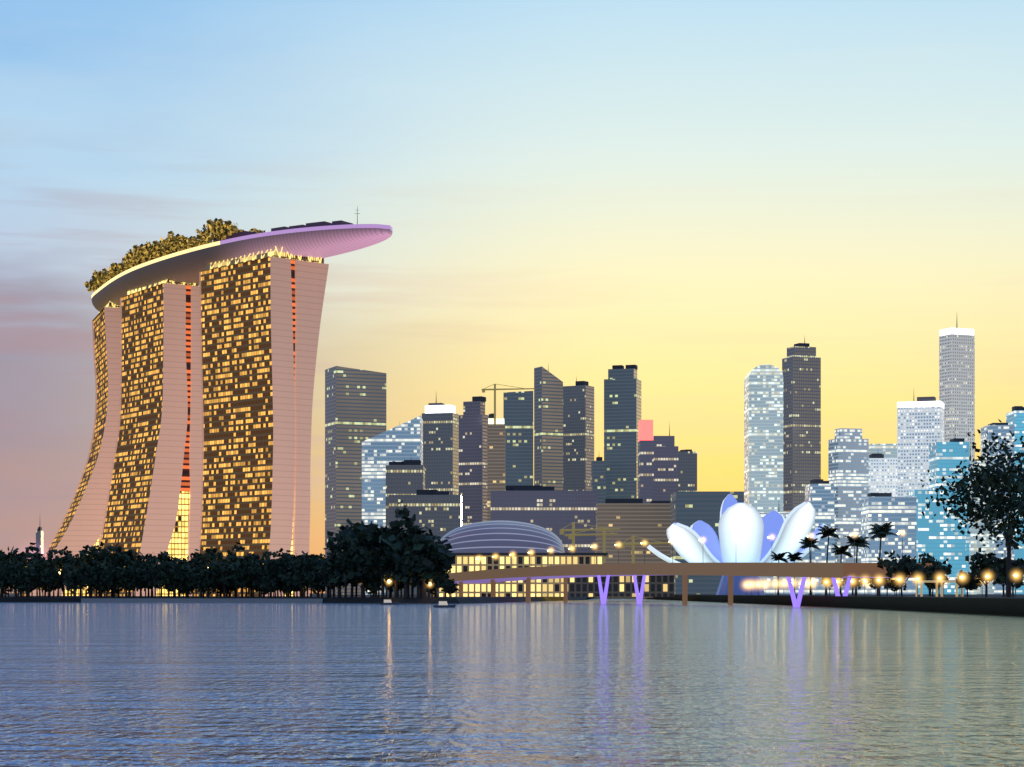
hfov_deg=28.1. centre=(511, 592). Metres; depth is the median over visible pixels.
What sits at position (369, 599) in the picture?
shore ground
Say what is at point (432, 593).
shore tree
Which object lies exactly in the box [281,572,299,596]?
shore tree
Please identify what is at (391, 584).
shore tree
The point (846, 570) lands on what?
bridge deck
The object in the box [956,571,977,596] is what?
tree
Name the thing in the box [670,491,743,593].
building
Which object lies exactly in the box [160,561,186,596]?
shore tree
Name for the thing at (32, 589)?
shore tree
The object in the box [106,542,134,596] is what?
shore tree
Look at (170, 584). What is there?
shore tree
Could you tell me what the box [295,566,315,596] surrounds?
shore tree
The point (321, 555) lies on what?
shore tree
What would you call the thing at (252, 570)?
shore tree
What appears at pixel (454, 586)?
shore tree
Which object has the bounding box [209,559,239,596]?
shore tree
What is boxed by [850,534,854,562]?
bridge lamp
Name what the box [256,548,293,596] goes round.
shore tree
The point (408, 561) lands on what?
shore tree
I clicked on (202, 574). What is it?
shore tree
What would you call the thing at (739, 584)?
museum base
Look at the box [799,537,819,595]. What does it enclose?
palm
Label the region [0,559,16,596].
shore tree
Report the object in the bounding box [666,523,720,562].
artscience museum petal
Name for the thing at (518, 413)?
skyscraper
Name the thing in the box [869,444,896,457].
building
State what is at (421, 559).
shore tree
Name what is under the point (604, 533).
tower crane
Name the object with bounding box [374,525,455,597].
shore tree
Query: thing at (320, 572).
shore tree
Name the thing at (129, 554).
shore tree
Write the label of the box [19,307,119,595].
mbs tower
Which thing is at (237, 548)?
shore tree
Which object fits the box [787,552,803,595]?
palm
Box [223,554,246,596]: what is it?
shore tree
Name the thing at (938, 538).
building
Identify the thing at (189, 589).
shore tree
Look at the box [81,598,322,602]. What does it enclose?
quay wall
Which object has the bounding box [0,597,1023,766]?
water surface
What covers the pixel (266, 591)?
shore tree
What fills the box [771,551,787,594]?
palm
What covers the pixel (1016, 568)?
tree
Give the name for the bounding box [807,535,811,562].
bridge lamp
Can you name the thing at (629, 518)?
building
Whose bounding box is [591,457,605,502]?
building
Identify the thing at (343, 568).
shore tree
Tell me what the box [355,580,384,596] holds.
shore tree
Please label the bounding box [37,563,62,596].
shore tree
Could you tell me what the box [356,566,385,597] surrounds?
shore tree
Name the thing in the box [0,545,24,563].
shore tree
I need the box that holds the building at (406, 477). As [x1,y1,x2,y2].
[386,460,424,594]
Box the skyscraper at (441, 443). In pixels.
[422,399,458,494]
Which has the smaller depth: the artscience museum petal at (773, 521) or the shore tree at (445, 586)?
the shore tree at (445, 586)
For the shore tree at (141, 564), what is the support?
on the shore ground at (369, 599)
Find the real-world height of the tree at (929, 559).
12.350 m
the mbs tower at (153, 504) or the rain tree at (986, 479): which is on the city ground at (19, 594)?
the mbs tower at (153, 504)
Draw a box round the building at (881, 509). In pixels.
[861,493,915,593]
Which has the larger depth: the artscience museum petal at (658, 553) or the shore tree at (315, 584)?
the artscience museum petal at (658, 553)
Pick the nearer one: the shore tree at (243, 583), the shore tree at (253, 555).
the shore tree at (243, 583)
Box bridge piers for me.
[433,575,851,606]
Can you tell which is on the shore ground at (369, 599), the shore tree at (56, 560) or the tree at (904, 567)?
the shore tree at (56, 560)
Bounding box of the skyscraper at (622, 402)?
[604,365,640,498]
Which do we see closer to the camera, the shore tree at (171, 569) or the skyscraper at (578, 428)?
the shore tree at (171, 569)
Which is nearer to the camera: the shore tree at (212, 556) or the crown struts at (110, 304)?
the shore tree at (212, 556)
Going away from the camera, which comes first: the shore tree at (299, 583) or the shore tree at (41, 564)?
the shore tree at (299, 583)
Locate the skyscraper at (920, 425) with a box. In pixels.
[897,397,943,496]
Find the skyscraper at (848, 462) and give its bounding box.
[828,428,868,593]
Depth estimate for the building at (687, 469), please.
2350.00 m
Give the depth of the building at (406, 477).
1950.00 m
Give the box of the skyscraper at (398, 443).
[362,416,422,594]
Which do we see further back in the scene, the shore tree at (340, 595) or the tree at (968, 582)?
the shore tree at (340, 595)
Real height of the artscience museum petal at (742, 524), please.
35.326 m
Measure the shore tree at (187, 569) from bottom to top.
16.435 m
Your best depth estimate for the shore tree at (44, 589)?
905.59 m
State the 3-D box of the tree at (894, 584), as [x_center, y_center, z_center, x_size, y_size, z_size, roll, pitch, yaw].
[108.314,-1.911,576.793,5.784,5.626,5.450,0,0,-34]
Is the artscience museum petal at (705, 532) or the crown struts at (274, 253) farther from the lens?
the crown struts at (274, 253)
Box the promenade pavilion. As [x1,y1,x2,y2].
[912,580,962,596]
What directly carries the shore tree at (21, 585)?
on the shore ground at (369, 599)
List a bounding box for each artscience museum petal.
[647,545,680,562]
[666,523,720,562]
[690,520,721,562]
[718,503,763,562]
[720,494,737,517]
[759,502,815,562]
[760,511,784,560]
[788,523,826,562]
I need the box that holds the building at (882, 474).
[869,454,896,496]
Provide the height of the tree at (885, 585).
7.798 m
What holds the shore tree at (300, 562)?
on the shore ground at (369, 599)
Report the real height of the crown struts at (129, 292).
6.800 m
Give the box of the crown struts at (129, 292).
[126,279,198,295]
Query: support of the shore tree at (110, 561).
on the shore ground at (369, 599)
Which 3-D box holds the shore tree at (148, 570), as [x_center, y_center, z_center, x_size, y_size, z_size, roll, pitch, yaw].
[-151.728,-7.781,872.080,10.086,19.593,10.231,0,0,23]
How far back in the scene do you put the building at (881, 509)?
1850.00 m
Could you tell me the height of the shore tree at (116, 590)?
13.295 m
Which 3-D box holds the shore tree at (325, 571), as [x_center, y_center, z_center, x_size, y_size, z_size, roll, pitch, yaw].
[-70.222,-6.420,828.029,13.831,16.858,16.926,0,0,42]
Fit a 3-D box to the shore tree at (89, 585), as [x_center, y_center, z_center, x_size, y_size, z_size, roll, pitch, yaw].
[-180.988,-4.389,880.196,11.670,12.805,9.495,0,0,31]
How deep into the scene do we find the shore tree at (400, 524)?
789.70 m
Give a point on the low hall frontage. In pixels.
(654, 586)
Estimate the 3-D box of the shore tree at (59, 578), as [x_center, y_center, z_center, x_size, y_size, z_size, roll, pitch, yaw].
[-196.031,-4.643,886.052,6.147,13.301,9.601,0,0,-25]
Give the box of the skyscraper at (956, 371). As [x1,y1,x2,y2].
[939,323,974,460]
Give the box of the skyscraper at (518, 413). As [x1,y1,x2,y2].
[503,391,532,490]
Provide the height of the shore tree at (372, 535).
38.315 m
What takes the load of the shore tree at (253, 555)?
on the shore ground at (369, 599)
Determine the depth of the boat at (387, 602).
699.08 m
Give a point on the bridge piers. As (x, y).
(639, 598)
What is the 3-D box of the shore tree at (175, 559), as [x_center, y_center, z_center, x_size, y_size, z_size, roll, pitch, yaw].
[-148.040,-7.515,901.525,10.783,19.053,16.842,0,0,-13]
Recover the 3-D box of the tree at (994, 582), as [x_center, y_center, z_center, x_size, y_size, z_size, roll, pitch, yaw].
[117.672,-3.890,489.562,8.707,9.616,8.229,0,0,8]
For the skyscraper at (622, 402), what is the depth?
2350.73 m
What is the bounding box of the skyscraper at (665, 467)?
[653,421,677,500]
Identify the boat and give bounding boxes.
[379,600,400,604]
[433,601,455,607]
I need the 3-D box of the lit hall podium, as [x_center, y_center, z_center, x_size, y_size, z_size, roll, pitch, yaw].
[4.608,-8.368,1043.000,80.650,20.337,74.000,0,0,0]
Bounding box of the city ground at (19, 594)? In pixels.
[3,593,324,594]
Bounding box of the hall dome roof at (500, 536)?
[441,520,564,552]
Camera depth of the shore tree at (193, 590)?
878.88 m
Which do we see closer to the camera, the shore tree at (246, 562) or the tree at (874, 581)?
the tree at (874, 581)
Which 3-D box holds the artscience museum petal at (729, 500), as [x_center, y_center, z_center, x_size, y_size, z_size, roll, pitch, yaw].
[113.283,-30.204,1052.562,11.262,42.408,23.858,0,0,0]
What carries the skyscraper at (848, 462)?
on the city ground at (19, 594)
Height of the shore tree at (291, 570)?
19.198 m
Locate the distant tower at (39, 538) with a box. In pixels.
[36,527,42,553]
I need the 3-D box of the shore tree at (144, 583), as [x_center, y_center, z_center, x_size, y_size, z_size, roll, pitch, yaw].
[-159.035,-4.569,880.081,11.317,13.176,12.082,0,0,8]
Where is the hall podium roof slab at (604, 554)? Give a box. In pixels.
[453,553,607,556]
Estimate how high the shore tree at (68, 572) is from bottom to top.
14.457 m
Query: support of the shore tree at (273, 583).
on the shore ground at (369, 599)
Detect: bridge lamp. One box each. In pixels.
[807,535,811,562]
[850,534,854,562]
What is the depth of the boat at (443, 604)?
559.41 m
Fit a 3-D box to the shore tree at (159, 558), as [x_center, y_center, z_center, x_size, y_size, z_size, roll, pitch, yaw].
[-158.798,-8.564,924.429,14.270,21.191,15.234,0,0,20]
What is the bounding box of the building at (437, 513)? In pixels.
[388,490,461,594]
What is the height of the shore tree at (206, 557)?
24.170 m
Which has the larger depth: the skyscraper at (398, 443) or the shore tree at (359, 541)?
the skyscraper at (398, 443)
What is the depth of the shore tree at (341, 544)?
826.21 m
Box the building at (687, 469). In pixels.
[678,449,696,490]
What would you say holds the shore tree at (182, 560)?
on the shore ground at (369, 599)
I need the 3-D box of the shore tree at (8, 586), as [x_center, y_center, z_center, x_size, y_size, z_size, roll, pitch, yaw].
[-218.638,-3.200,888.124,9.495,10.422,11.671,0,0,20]
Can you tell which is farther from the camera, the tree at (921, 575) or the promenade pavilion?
the tree at (921, 575)
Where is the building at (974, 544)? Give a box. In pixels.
[969,452,993,593]
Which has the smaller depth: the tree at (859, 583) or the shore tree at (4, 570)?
the tree at (859, 583)
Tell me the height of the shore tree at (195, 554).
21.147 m
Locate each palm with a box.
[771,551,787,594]
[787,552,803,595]
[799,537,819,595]
[816,525,839,595]
[831,544,853,595]
[845,536,869,595]
[868,522,897,595]
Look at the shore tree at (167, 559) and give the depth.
896.78 m
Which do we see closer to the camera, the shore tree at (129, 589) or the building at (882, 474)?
the shore tree at (129, 589)
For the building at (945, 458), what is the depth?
2050.00 m
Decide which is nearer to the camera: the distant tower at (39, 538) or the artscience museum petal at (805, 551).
the artscience museum petal at (805, 551)
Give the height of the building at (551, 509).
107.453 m
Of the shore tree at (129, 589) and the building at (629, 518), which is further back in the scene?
the building at (629, 518)
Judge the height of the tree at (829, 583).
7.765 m
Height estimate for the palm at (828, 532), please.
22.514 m
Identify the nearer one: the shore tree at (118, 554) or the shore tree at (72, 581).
the shore tree at (72, 581)
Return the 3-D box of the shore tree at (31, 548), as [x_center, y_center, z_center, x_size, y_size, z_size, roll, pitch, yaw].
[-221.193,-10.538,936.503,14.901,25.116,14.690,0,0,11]
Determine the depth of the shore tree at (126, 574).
878.79 m
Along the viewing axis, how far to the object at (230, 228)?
1179.75 m
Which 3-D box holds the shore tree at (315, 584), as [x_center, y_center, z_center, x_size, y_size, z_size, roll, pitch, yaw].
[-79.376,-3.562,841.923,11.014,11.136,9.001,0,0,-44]
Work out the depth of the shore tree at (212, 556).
897.52 m
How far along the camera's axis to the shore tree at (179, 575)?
874.52 m
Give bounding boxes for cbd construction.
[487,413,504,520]
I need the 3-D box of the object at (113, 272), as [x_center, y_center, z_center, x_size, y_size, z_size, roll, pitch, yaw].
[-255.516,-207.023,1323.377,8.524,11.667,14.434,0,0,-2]
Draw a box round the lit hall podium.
[439,555,602,596]
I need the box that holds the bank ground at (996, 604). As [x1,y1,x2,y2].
[654,594,1023,615]
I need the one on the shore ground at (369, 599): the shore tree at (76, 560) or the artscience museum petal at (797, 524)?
the shore tree at (76, 560)
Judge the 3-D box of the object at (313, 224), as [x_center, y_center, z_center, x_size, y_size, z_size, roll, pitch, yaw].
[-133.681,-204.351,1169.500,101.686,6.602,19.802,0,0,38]
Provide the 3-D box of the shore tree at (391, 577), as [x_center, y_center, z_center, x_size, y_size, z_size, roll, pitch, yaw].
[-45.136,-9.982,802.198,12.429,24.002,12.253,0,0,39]
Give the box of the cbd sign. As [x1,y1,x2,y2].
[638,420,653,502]
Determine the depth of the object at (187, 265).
1164.85 m
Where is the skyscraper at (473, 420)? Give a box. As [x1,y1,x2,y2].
[459,396,488,525]
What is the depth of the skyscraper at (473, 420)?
2381.26 m
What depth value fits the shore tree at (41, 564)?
886.23 m
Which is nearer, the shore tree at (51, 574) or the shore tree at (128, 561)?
the shore tree at (51, 574)
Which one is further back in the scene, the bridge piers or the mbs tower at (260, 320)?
the mbs tower at (260, 320)
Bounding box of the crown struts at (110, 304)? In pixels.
[98,301,119,313]
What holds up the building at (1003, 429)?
on the city ground at (19, 594)
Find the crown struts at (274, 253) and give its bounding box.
[206,246,323,269]
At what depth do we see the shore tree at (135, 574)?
877.63 m
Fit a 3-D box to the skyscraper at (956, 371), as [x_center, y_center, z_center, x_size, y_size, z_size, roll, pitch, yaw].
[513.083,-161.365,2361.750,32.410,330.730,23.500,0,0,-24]
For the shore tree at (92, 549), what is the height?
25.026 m
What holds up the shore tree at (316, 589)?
on the shore ground at (369, 599)
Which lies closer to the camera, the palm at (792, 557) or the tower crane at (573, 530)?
the palm at (792, 557)
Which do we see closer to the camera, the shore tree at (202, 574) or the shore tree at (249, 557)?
the shore tree at (202, 574)
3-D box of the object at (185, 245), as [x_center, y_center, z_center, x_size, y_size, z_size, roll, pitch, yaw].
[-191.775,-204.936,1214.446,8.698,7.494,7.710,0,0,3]
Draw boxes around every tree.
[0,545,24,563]
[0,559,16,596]
[0,575,14,596]
[6,561,29,596]
[13,566,42,597]
[14,573,32,597]
[20,542,38,593]
[22,549,45,596]
[26,579,37,596]
[27,556,48,596]
[36,562,52,596]
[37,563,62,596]
[37,568,50,596]
[39,565,56,596]
[47,546,78,596]
[54,567,65,596]
[60,554,90,579]
[61,564,86,597]
[71,573,88,596]
[72,546,90,596]
[72,560,106,596]
[78,557,94,596]
[80,541,110,596]
[81,568,99,596]
[90,549,116,596]
[93,565,106,596]
[94,568,110,596]
[97,569,131,596]
[99,564,115,596]
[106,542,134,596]
[106,565,143,596]
[109,586,122,596]
[117,558,135,596]
[117,577,142,596]
[120,549,144,596]
[126,568,152,596]
[126,572,142,596]
[130,551,147,565]
[133,560,147,589]
[141,551,168,596]
[142,571,169,596]
[143,553,168,597]
[151,556,178,596]
[159,568,176,596]
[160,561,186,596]
[164,568,177,591]
[170,555,178,596]
[172,563,192,596]
[176,555,205,596]
[176,579,196,596]
[181,559,217,593]
[184,564,194,596]
[188,567,208,596]
[190,549,217,567]
[199,573,218,596]
[200,544,223,596]
[202,561,242,596]
[206,550,218,596]
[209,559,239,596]
[215,583,225,596]
[216,574,234,596]
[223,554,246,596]
[226,542,244,596]
[232,557,259,596]
[232,568,250,596]
[240,552,257,596]
[241,556,264,596]
[247,553,264,596]
[251,577,270,596]
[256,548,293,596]
[259,573,276,596]
[260,571,283,597]
[272,553,322,596]
[275,554,299,596]
[278,569,317,596]
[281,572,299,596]
[285,553,301,596]
[288,551,321,596]
[293,555,314,579]
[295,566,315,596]
[305,571,326,596]
[307,571,325,596]
[316,557,354,597]
[318,569,330,597]
[321,549,355,597]
[322,548,342,596]
[323,519,373,596]
[326,550,369,596]
[341,520,405,597]
[343,549,384,596]
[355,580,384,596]
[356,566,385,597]
[364,501,415,597]
[365,553,399,597]
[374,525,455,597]
[379,537,400,596]
[379,549,419,597]
[385,514,415,597]
[388,578,410,596]
[392,546,448,597]
[401,541,434,597]
[417,557,445,597]
[419,586,437,597]
[425,571,447,597]
[426,569,450,597]
[439,581,452,597]
[442,579,459,597]
[821,577,839,595]
[838,578,863,595]
[861,578,892,590]
[876,549,925,595]
[880,578,896,595]
[886,578,906,595]
[914,561,951,596]
[916,552,951,595]
[920,419,1023,596]
[923,571,949,596]
[956,570,975,596]
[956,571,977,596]
[965,551,1006,596]
[981,478,1023,548]
[988,558,1018,596]
[994,558,1023,596]
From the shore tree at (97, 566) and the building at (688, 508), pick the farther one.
the building at (688, 508)
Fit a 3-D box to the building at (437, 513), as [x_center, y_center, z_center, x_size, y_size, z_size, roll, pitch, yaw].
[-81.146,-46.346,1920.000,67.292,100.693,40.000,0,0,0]
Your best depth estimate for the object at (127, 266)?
1289.83 m
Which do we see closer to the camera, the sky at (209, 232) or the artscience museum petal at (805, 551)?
the artscience museum petal at (805, 551)
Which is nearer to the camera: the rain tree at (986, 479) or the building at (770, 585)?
the rain tree at (986, 479)
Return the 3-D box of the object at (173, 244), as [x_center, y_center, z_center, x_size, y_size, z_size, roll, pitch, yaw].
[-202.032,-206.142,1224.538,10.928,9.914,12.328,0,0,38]
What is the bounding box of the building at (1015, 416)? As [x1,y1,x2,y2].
[1006,406,1023,593]
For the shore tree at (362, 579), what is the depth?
817.15 m
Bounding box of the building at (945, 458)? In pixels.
[929,438,968,593]
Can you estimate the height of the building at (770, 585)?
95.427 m
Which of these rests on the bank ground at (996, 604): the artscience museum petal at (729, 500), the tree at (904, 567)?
the tree at (904, 567)
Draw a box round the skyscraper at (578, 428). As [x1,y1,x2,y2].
[563,378,593,490]
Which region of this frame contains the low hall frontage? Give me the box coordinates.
[568,575,673,596]
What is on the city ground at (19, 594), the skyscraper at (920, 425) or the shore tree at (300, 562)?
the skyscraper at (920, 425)
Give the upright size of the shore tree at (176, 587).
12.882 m
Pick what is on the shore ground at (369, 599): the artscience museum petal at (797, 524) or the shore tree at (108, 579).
the shore tree at (108, 579)
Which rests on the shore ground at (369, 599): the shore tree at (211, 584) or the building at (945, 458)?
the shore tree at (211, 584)
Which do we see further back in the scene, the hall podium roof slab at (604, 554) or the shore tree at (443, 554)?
the hall podium roof slab at (604, 554)
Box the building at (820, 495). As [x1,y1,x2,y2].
[805,479,834,593]
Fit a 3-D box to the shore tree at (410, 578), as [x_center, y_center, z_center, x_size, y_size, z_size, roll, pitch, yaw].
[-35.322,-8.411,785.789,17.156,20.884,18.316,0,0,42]
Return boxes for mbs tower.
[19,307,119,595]
[92,283,201,595]
[191,257,328,595]
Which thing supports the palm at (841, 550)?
on the bank ground at (996, 604)
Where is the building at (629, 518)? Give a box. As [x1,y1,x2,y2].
[596,499,669,563]
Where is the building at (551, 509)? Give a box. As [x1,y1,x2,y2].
[491,485,596,552]
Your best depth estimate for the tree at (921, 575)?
518.83 m
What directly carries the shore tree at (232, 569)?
on the shore ground at (369, 599)
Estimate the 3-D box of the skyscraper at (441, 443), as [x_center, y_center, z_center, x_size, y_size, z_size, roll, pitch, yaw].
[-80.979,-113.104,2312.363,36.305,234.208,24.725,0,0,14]
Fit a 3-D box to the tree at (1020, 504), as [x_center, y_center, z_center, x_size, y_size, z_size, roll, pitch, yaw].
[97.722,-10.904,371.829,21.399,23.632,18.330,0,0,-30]
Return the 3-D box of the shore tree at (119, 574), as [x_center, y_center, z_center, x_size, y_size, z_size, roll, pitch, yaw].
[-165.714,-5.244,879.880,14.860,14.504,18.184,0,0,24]
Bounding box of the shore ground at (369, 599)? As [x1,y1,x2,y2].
[0,595,586,603]
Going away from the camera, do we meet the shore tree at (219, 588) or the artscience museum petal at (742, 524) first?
the shore tree at (219, 588)
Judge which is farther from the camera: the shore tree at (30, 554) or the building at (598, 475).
the building at (598, 475)
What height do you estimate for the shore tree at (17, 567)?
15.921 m
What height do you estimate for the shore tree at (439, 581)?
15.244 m
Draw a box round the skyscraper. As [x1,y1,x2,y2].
[782,339,820,511]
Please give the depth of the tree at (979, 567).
478.73 m
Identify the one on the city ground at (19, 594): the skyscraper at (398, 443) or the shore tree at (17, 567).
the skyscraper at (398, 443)
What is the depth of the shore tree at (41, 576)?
881.39 m
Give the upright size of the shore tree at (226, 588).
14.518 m
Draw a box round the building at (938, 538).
[906,490,965,593]
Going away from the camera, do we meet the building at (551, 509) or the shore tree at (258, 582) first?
the shore tree at (258, 582)
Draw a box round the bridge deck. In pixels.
[448,562,931,583]
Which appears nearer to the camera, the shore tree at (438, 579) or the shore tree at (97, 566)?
the shore tree at (438, 579)
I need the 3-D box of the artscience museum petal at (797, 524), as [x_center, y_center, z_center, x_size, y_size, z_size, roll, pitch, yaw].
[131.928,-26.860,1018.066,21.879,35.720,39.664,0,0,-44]
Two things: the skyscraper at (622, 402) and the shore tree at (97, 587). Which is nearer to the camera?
the shore tree at (97, 587)
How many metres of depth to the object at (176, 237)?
1235.31 m
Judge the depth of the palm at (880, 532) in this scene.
579.54 m
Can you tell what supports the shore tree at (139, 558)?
on the shore ground at (369, 599)
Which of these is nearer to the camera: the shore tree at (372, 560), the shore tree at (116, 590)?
the shore tree at (372, 560)
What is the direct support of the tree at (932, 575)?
on the bank ground at (996, 604)
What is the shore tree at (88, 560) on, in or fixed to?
on the shore ground at (369, 599)
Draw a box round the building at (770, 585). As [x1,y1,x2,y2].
[759,509,814,593]
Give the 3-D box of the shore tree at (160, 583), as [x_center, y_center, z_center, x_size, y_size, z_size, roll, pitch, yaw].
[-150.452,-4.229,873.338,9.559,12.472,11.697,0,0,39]
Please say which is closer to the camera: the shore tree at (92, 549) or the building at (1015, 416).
the shore tree at (92, 549)
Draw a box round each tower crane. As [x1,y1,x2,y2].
[482,384,534,423]
[560,522,619,552]
[564,527,616,562]
[620,536,670,562]
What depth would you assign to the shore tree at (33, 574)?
879.36 m
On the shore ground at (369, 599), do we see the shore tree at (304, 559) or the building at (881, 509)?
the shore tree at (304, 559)
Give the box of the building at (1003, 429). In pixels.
[981,423,1014,593]
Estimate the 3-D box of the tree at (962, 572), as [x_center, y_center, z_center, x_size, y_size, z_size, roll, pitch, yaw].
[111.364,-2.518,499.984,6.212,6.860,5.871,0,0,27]
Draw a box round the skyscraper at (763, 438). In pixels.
[744,364,782,511]
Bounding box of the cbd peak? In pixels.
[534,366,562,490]
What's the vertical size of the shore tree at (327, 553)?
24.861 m
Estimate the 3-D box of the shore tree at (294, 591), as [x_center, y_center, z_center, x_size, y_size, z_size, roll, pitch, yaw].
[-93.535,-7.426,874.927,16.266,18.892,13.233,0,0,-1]
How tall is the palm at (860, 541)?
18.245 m
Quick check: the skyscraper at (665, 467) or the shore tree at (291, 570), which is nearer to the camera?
the shore tree at (291, 570)
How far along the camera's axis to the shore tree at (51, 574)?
879.81 m
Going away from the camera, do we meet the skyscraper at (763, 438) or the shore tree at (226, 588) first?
the shore tree at (226, 588)
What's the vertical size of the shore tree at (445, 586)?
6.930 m
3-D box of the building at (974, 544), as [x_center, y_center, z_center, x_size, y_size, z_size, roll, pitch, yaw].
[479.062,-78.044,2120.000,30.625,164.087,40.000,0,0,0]
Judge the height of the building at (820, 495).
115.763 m
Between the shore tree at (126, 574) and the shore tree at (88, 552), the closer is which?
the shore tree at (126, 574)

